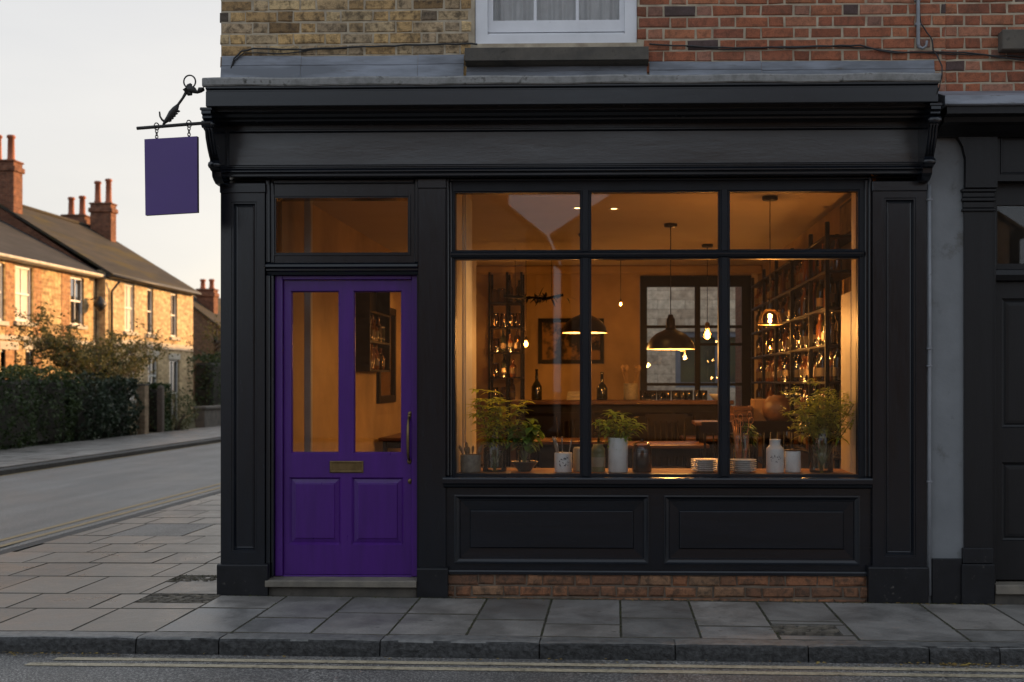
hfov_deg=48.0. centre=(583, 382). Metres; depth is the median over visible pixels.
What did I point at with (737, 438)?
copper utensil
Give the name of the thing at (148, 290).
window
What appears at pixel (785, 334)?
slim bottle
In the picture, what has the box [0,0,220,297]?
sky
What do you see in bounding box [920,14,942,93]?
loose cable
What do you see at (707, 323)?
bulb pendant
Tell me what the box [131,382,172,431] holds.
hedge
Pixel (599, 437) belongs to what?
leaf sprig
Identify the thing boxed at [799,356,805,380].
amber bottle
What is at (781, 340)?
clear bottle
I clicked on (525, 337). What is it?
bulb pendant
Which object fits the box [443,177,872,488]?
shop window
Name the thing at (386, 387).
wall mirror
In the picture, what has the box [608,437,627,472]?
white vase
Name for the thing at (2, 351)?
window
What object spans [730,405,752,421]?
slatted crate
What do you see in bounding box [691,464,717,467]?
plate
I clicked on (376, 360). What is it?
amber bottle
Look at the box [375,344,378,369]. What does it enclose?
slim bottle
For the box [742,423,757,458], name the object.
drooping leaves
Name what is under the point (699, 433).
side table
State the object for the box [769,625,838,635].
broken paving
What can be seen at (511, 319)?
glass jar
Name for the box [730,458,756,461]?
plate
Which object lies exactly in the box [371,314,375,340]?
slim bottle
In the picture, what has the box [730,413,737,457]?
copper utensil
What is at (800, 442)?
clear bottle
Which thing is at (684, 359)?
window
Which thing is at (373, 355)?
slim bottle
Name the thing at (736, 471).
plate
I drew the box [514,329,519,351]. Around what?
clear bottle
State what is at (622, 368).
wooden spoon
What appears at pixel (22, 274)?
window
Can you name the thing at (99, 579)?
side pavement
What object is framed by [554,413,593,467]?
spindle chair
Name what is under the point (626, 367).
wooden spoon
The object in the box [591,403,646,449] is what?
flowering plant
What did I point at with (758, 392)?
clear bottle
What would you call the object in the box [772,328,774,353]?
clear bottle
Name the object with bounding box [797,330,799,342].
glass jar
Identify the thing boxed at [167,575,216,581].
broken paving
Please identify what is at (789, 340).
dark bottle
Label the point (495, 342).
glass jar
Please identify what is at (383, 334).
glass jar
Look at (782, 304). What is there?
clear bottle
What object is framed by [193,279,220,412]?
gabled house
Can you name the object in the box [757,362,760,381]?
amber bottle
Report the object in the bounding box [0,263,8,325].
window
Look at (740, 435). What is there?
copper utensil
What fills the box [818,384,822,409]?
slim bottle
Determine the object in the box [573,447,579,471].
cream jar
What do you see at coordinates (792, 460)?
ceramic canister
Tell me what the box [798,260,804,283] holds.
amber bottle
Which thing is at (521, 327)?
back shelving
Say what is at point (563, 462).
flower mug
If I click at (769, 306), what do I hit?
glass pendant
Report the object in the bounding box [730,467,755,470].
plate
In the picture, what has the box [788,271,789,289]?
dark bottle
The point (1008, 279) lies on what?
door
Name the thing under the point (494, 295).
glass jar
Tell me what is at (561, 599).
joint moss
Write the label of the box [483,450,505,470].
vase water
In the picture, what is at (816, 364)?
dark bottle
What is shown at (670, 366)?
house
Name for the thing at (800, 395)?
dark bottle
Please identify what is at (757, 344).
dark bottle
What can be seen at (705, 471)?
plate
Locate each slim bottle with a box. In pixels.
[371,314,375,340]
[371,343,374,368]
[371,350,372,368]
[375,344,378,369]
[376,316,381,341]
[768,384,773,396]
[771,357,774,381]
[780,270,785,293]
[783,325,788,351]
[784,297,788,321]
[801,287,806,314]
[803,260,807,281]
[803,384,807,413]
[813,282,816,310]
[816,314,821,345]
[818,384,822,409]
[819,244,824,273]
[833,239,841,269]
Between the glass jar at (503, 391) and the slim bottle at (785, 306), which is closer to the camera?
the slim bottle at (785, 306)
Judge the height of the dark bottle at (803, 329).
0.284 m
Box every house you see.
[0,134,200,422]
[0,220,106,381]
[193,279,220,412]
[647,287,734,405]
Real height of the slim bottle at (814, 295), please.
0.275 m
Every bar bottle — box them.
[531,369,541,399]
[596,372,607,399]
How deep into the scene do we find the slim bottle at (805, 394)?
10.10 m
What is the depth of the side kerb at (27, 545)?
11.96 m
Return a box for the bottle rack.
[356,292,389,371]
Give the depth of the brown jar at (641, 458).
8.22 m
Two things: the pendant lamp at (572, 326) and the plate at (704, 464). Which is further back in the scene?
the pendant lamp at (572, 326)
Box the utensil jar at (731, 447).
[730,433,752,470]
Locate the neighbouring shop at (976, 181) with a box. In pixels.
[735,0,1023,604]
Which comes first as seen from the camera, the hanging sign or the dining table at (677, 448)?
the hanging sign
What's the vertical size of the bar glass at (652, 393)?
0.110 m
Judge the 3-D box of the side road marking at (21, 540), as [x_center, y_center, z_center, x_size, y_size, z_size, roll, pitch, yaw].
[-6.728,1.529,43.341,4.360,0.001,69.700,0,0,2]
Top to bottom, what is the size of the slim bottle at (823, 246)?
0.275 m
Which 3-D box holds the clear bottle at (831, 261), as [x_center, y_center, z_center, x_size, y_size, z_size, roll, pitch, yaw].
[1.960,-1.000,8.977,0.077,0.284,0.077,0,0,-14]
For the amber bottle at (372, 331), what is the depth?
11.31 m
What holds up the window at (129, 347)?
in the terraced house at (131, 286)
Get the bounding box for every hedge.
[0,364,88,449]
[63,370,144,441]
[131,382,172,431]
[186,352,220,421]
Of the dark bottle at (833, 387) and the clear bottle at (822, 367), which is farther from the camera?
the clear bottle at (822, 367)
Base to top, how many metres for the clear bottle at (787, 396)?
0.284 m
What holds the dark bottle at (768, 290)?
on the wall shelving at (827, 239)
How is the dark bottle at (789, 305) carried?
on the wall shelving at (827, 239)
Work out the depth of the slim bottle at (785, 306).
11.20 m
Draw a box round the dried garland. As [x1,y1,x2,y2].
[503,248,576,305]
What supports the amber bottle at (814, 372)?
on the wall shelving at (827, 239)
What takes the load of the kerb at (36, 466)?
on the ground
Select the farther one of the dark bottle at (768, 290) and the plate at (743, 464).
the dark bottle at (768, 290)
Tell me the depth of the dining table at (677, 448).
10.64 m
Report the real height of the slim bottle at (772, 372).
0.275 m
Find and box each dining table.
[378,433,400,451]
[532,438,607,467]
[628,441,709,467]
[680,436,760,467]
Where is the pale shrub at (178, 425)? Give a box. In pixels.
[164,387,200,430]
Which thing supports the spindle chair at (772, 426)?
on the corner shop at (428, 188)
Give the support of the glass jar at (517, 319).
on the back shelving at (521, 327)
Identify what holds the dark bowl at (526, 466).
on the corner shop at (428, 188)
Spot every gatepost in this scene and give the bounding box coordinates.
[137,384,149,434]
[157,384,163,431]
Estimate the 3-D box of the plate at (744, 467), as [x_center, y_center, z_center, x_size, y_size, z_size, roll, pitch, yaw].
[1.148,0.608,8.243,0.197,0.020,0.197,0,0,6]
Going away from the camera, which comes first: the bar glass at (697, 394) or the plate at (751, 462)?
the plate at (751, 462)
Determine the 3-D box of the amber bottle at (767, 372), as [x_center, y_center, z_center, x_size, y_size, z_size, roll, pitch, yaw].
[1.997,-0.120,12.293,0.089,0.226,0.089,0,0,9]
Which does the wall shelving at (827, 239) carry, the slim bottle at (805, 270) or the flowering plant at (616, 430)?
the slim bottle at (805, 270)
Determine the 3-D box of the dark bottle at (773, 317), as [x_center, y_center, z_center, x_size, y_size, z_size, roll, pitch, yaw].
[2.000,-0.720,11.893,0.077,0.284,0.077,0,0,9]
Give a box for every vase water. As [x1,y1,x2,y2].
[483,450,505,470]
[810,443,832,471]
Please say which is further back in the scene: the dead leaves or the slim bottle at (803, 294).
the slim bottle at (803, 294)
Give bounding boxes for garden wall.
[193,405,220,427]
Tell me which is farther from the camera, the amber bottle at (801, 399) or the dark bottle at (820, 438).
the amber bottle at (801, 399)
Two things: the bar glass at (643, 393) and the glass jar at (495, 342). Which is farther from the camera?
the glass jar at (495, 342)
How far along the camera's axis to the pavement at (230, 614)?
7.33 m
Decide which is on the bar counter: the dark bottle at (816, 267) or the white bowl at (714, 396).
the white bowl at (714, 396)
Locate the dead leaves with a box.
[7,598,1018,668]
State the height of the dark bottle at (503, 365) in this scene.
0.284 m
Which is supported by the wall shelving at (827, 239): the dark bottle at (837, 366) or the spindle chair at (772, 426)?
the dark bottle at (837, 366)
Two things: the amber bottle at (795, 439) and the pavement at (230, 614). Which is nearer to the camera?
the pavement at (230, 614)
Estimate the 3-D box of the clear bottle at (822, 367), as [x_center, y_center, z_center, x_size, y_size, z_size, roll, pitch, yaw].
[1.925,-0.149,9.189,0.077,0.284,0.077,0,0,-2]
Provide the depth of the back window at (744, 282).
14.47 m
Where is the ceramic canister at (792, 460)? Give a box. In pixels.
[784,448,800,472]
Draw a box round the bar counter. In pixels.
[511,400,733,467]
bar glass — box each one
[640,390,646,399]
[649,390,655,399]
[657,390,663,399]
[664,390,670,399]
[671,390,677,399]
[679,390,685,399]
[685,390,691,399]
[694,390,700,399]
[701,390,707,399]
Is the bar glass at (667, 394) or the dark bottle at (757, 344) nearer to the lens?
the bar glass at (667, 394)
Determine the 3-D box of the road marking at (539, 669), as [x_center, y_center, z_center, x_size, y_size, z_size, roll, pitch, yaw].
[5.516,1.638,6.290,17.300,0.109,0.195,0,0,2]
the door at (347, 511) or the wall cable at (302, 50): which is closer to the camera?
the wall cable at (302, 50)
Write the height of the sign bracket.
0.372 m
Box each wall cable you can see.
[231,43,476,67]
[649,43,1023,60]
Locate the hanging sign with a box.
[144,120,198,215]
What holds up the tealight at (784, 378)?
on the wall shelving at (827, 239)
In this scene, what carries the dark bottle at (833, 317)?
on the wall shelving at (827, 239)
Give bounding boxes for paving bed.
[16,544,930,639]
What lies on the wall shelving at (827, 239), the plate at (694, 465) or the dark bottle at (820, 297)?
the dark bottle at (820, 297)
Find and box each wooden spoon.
[620,365,625,382]
[625,364,628,381]
[636,365,640,382]
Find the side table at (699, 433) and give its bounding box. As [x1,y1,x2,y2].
[692,420,774,468]
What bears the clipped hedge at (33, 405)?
on the front garden
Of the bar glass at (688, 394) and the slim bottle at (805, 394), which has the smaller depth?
the slim bottle at (805, 394)
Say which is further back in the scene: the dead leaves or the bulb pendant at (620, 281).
the bulb pendant at (620, 281)
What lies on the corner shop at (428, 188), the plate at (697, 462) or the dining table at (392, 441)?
the dining table at (392, 441)
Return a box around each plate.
[691,458,717,461]
[691,460,717,463]
[691,462,717,465]
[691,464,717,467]
[691,467,717,469]
[691,469,717,472]
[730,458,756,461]
[730,461,756,463]
[730,463,756,465]
[730,465,756,468]
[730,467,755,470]
[730,469,755,472]
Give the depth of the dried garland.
12.61 m
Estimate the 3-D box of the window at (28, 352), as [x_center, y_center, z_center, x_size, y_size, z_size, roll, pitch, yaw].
[-16.618,-0.267,34.595,0.215,1.437,1.114,0,0,2]
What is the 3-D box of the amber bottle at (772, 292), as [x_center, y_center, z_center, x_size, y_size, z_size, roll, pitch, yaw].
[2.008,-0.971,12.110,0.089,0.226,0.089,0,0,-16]
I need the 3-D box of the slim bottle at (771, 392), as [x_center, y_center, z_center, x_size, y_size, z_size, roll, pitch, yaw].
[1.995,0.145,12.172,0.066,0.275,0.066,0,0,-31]
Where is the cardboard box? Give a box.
[750,399,766,420]
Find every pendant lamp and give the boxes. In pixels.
[562,233,606,333]
[647,223,694,349]
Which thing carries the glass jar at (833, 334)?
on the wall shelving at (827, 239)
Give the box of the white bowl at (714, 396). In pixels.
[709,394,717,399]
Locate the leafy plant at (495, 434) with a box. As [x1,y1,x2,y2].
[464,389,534,469]
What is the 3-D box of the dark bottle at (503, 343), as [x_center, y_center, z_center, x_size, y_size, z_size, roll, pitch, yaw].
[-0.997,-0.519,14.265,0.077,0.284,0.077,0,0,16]
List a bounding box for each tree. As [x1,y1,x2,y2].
[2,302,173,383]
[177,314,220,372]
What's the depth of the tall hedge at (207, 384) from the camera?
40.53 m
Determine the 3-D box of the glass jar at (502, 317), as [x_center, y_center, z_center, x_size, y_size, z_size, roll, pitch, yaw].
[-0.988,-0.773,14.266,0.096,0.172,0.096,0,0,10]
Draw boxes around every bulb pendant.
[523,336,528,346]
[616,260,624,305]
[702,244,712,339]
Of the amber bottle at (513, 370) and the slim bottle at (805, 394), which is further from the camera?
the amber bottle at (513, 370)
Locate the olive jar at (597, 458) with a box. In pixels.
[591,444,604,471]
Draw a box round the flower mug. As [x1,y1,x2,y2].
[554,452,571,472]
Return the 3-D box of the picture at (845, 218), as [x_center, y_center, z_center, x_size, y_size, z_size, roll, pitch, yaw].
[2.096,-1.290,9.048,0.034,0.295,0.640,0,0,2]
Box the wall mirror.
[377,307,395,403]
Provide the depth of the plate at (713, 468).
8.21 m
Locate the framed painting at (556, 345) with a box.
[538,318,603,363]
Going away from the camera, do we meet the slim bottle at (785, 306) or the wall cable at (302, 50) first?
the wall cable at (302, 50)
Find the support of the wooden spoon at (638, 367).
in the utensil crock
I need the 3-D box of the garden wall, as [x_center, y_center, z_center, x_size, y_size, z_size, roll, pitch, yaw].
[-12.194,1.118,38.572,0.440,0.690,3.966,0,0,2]
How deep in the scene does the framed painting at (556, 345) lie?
14.51 m
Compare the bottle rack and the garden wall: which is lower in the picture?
the garden wall
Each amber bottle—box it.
[371,318,373,340]
[373,347,378,369]
[374,319,378,340]
[379,348,384,369]
[508,334,513,351]
[509,359,516,376]
[754,288,759,306]
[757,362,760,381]
[759,286,761,304]
[765,361,770,381]
[769,280,774,299]
[769,360,772,381]
[777,359,783,381]
[786,328,789,350]
[794,265,797,286]
[794,421,798,444]
[796,262,799,285]
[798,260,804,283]
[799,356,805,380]
[800,389,804,409]
[803,356,807,380]
[804,323,807,347]
[813,355,817,380]
[830,353,834,380]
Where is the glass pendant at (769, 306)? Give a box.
[757,195,782,324]
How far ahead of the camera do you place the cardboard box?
11.08 m
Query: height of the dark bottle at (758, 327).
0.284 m
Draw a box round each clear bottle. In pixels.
[509,379,514,399]
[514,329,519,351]
[756,384,760,398]
[759,358,761,381]
[766,331,769,354]
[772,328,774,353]
[780,298,785,321]
[780,326,784,351]
[782,355,789,375]
[783,384,789,398]
[787,420,789,442]
[794,323,798,349]
[795,353,801,381]
[799,420,803,446]
[806,325,807,347]
[813,317,816,345]
[817,349,821,380]
[819,349,824,380]
[830,241,834,269]
[835,422,840,456]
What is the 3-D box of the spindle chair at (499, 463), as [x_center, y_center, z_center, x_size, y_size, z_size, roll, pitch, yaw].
[-0.673,0.828,11.523,0.475,1.002,0.430,0,0,6]
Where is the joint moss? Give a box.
[173,574,991,641]
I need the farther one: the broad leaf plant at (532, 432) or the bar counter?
the bar counter
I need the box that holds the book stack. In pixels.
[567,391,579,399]
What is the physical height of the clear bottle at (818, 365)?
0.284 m
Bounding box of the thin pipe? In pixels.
[926,184,931,595]
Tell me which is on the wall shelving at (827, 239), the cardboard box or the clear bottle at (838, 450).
the clear bottle at (838, 450)
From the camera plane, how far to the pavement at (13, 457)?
25.61 m
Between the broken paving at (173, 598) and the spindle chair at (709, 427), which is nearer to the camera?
the broken paving at (173, 598)
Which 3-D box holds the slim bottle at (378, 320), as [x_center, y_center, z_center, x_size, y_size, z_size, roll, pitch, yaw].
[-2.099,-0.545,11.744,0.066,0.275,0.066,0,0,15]
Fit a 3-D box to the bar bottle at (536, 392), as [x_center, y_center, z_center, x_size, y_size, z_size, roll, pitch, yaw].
[-0.530,0.026,13.018,0.120,0.350,0.117,0,0,2]
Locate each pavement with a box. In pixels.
[0,426,220,467]
[0,493,220,632]
[157,595,1023,641]
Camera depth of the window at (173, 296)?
45.14 m
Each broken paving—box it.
[137,593,220,602]
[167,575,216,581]
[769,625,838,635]
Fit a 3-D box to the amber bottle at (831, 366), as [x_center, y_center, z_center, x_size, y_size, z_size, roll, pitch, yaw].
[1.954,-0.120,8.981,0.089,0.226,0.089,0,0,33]
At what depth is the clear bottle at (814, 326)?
9.65 m
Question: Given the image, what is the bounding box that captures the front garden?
[1,416,197,467]
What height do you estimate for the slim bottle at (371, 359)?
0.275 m
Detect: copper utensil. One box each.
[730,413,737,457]
[731,421,737,454]
[733,418,738,457]
[735,418,739,457]
[738,414,742,457]
[744,412,751,457]
[745,417,753,457]
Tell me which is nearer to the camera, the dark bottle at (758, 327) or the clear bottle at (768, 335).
the clear bottle at (768, 335)
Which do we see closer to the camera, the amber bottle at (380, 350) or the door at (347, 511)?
the door at (347, 511)
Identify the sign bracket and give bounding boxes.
[136,75,210,129]
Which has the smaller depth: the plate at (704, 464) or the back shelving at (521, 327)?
the plate at (704, 464)
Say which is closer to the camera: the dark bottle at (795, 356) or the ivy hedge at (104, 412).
the dark bottle at (795, 356)
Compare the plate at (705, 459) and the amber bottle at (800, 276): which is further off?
the amber bottle at (800, 276)
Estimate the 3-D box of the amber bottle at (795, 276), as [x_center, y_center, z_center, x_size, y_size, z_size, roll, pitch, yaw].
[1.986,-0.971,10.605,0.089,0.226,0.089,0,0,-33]
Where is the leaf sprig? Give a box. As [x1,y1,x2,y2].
[594,417,607,444]
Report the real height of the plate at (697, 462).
0.020 m
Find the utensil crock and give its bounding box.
[624,383,637,399]
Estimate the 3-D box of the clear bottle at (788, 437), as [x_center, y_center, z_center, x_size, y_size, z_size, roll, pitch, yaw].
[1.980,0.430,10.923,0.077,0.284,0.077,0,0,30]
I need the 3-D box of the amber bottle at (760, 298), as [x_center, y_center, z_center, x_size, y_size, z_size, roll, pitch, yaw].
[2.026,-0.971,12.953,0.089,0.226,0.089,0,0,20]
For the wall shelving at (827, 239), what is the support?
on the corner shop at (428, 188)
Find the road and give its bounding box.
[0,443,1023,681]
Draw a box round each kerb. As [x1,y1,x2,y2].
[0,438,220,475]
[0,490,220,554]
[0,631,1023,664]
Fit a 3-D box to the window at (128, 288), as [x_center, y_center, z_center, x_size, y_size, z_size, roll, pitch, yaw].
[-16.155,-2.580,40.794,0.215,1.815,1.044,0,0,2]
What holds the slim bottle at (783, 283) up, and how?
on the wall shelving at (827, 239)
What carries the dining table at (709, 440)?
on the corner shop at (428, 188)
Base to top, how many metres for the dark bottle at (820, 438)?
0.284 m
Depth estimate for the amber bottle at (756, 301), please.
13.22 m
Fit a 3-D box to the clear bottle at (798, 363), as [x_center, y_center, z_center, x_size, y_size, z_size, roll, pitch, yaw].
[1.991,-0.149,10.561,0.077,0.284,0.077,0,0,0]
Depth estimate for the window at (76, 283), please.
37.63 m
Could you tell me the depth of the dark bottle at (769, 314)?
12.23 m
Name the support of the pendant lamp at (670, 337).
hanging from the corner shop at (428, 188)
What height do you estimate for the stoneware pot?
0.126 m
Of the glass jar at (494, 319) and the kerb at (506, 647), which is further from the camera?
the glass jar at (494, 319)
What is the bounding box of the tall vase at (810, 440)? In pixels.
[809,421,833,472]
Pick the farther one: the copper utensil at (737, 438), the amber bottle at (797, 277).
the amber bottle at (797, 277)
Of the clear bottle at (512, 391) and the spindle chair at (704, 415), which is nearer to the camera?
the spindle chair at (704, 415)
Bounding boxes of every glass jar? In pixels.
[376,325,380,341]
[379,353,382,369]
[382,326,384,342]
[491,313,498,325]
[491,363,498,376]
[491,387,498,400]
[492,289,498,301]
[492,338,499,351]
[498,288,505,301]
[500,313,505,325]
[500,387,505,400]
[508,313,514,325]
[515,313,519,325]
[769,338,771,353]
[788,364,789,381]
[795,299,800,317]
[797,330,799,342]
[804,296,807,313]
[821,260,824,271]
[824,322,836,343]
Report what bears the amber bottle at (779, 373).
on the wall shelving at (827, 239)
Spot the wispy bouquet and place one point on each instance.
(823, 419)
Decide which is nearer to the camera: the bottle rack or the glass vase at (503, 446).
the glass vase at (503, 446)
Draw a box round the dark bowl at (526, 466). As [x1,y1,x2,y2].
[511,460,537,471]
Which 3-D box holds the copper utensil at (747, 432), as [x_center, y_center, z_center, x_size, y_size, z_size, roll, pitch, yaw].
[1.196,0.425,8.385,0.076,0.419,0.028,0,0,40]
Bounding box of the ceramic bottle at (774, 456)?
[766,439,783,472]
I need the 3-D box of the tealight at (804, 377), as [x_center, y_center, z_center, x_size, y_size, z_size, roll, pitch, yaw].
[1.904,-0.035,9.883,0.066,0.055,0.064,0,0,2]
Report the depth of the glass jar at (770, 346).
11.94 m
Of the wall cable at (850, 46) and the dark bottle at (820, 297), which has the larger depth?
the dark bottle at (820, 297)
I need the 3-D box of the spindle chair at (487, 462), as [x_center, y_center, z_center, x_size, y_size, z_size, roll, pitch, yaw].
[-1.203,0.828,12.338,0.475,1.002,0.430,0,0,-3]
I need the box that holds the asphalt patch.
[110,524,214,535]
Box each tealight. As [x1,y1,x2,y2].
[781,376,787,381]
[794,343,799,349]
[800,375,807,380]
[814,339,821,345]
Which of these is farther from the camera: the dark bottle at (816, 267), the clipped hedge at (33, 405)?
the clipped hedge at (33, 405)
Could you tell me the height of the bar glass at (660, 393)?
0.110 m
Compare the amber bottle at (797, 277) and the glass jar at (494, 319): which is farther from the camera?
the glass jar at (494, 319)
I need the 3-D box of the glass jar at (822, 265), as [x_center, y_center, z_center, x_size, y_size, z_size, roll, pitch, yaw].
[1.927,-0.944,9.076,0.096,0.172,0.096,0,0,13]
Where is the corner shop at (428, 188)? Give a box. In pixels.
[200,0,945,603]
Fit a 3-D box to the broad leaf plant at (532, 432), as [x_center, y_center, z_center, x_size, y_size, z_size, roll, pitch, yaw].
[-0.472,0.435,8.404,0.381,0.354,0.265,0,0,2]
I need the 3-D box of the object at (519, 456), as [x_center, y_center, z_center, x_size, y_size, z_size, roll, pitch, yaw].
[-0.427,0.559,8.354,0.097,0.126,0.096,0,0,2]
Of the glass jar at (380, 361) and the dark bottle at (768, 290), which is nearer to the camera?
the glass jar at (380, 361)
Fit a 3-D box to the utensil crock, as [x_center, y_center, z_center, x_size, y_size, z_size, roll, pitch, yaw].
[0.536,0.106,12.990,0.160,0.190,0.158,0,0,2]
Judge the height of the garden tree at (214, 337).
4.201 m
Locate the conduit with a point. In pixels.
(917, 24)
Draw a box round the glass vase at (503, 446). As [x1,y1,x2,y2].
[483,430,506,471]
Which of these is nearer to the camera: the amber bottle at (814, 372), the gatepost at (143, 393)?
the amber bottle at (814, 372)
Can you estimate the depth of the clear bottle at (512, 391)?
14.23 m
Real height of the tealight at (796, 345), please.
0.055 m
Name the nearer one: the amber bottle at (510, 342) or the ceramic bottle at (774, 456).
the ceramic bottle at (774, 456)
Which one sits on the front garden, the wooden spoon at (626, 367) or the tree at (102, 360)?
the tree at (102, 360)
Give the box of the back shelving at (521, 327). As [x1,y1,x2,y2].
[488,272,524,467]
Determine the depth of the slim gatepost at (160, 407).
33.11 m
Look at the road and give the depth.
6.57 m
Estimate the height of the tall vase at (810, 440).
0.364 m
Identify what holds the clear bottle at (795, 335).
on the wall shelving at (827, 239)
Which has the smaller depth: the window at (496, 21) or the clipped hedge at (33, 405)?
the window at (496, 21)
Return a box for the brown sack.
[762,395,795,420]
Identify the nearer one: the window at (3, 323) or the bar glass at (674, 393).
the bar glass at (674, 393)
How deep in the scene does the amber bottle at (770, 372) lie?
12.17 m
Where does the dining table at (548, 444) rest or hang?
on the corner shop at (428, 188)
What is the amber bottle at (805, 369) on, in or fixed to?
on the wall shelving at (827, 239)
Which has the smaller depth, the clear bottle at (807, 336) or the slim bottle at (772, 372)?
the clear bottle at (807, 336)
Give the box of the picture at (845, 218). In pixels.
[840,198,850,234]
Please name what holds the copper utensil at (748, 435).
in the utensil jar at (731, 447)
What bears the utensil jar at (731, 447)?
on the corner shop at (428, 188)
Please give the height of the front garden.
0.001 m
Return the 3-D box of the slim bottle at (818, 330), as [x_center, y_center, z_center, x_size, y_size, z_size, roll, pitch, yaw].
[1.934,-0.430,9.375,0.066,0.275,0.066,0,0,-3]
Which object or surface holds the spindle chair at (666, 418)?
on the corner shop at (428, 188)
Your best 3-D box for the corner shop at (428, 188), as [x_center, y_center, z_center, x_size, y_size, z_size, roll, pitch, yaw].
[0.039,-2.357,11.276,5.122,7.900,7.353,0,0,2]
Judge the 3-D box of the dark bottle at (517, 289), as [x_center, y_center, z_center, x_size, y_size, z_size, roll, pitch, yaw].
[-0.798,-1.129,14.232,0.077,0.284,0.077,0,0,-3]
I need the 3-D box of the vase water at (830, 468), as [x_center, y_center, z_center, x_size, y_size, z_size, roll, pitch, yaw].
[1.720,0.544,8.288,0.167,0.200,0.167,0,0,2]
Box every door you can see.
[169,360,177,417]
[284,280,411,574]
[993,183,1023,582]
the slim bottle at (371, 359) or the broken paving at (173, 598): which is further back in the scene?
the slim bottle at (371, 359)
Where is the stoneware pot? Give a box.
[460,454,480,472]
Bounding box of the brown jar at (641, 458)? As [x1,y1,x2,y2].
[632,439,651,472]
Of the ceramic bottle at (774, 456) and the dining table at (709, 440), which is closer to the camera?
the ceramic bottle at (774, 456)
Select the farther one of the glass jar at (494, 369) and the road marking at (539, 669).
the glass jar at (494, 369)
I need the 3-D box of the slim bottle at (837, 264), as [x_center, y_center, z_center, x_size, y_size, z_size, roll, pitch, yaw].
[1.964,-0.995,8.872,0.066,0.275,0.066,0,0,6]
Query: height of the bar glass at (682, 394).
0.110 m
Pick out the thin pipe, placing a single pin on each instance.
(929, 349)
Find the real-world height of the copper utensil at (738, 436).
0.375 m
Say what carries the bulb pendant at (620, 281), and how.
hanging from the corner shop at (428, 188)
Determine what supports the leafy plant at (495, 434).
in the glass vase at (503, 446)
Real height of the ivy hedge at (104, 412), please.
1.814 m
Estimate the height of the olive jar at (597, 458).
0.199 m
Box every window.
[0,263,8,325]
[1,349,4,378]
[14,265,36,326]
[25,349,32,371]
[70,276,87,329]
[123,284,137,335]
[128,347,136,403]
[146,288,154,337]
[148,357,155,383]
[170,293,179,340]
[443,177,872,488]
[465,0,648,66]
[640,274,757,405]
[675,332,734,387]
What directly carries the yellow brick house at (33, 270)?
on the front garden
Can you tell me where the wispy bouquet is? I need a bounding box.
[781,378,855,469]
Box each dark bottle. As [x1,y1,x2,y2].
[500,329,505,351]
[501,354,505,376]
[516,280,519,301]
[756,309,760,330]
[756,334,760,356]
[767,279,770,300]
[767,312,771,327]
[772,306,774,325]
[778,328,781,352]
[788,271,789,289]
[788,329,794,350]
[789,293,795,319]
[794,353,797,381]
[796,384,800,410]
[798,384,803,409]
[800,320,806,348]
[815,260,818,275]
[816,280,823,309]
[816,349,819,380]
[816,422,822,452]
[821,314,824,344]
[830,384,837,418]
[831,312,837,343]
[833,347,840,380]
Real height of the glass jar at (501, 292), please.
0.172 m
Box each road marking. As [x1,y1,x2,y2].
[0,442,220,546]
[25,657,1023,677]
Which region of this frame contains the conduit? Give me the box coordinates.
[915,0,927,49]
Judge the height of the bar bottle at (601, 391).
0.315 m
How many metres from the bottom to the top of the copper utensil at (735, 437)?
0.362 m
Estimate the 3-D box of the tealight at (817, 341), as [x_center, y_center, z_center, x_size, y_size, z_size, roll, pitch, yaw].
[1.887,-0.320,9.234,0.066,0.055,0.064,0,0,2]
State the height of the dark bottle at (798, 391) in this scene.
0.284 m
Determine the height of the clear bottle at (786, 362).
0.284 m
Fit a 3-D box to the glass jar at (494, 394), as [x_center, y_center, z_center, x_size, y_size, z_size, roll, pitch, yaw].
[-1.095,0.146,14.182,0.096,0.172,0.096,0,0,39]
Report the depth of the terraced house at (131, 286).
42.63 m
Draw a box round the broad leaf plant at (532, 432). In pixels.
[493,418,544,461]
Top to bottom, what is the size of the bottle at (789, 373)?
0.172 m
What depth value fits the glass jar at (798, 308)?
10.28 m
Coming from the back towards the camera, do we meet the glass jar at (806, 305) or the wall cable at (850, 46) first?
the glass jar at (806, 305)
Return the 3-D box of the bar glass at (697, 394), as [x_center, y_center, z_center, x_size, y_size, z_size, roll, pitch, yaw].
[1.289,0.146,12.951,0.080,0.110,0.078,0,0,2]
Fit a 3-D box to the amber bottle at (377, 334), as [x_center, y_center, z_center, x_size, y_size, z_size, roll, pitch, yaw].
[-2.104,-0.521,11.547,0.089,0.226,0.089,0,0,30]
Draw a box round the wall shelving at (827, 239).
[751,222,850,468]
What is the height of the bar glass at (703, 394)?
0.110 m
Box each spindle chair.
[481,413,492,467]
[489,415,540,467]
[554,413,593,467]
[646,414,686,467]
[692,412,717,464]
[702,422,753,458]
[747,421,795,467]
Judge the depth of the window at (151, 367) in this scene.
43.00 m

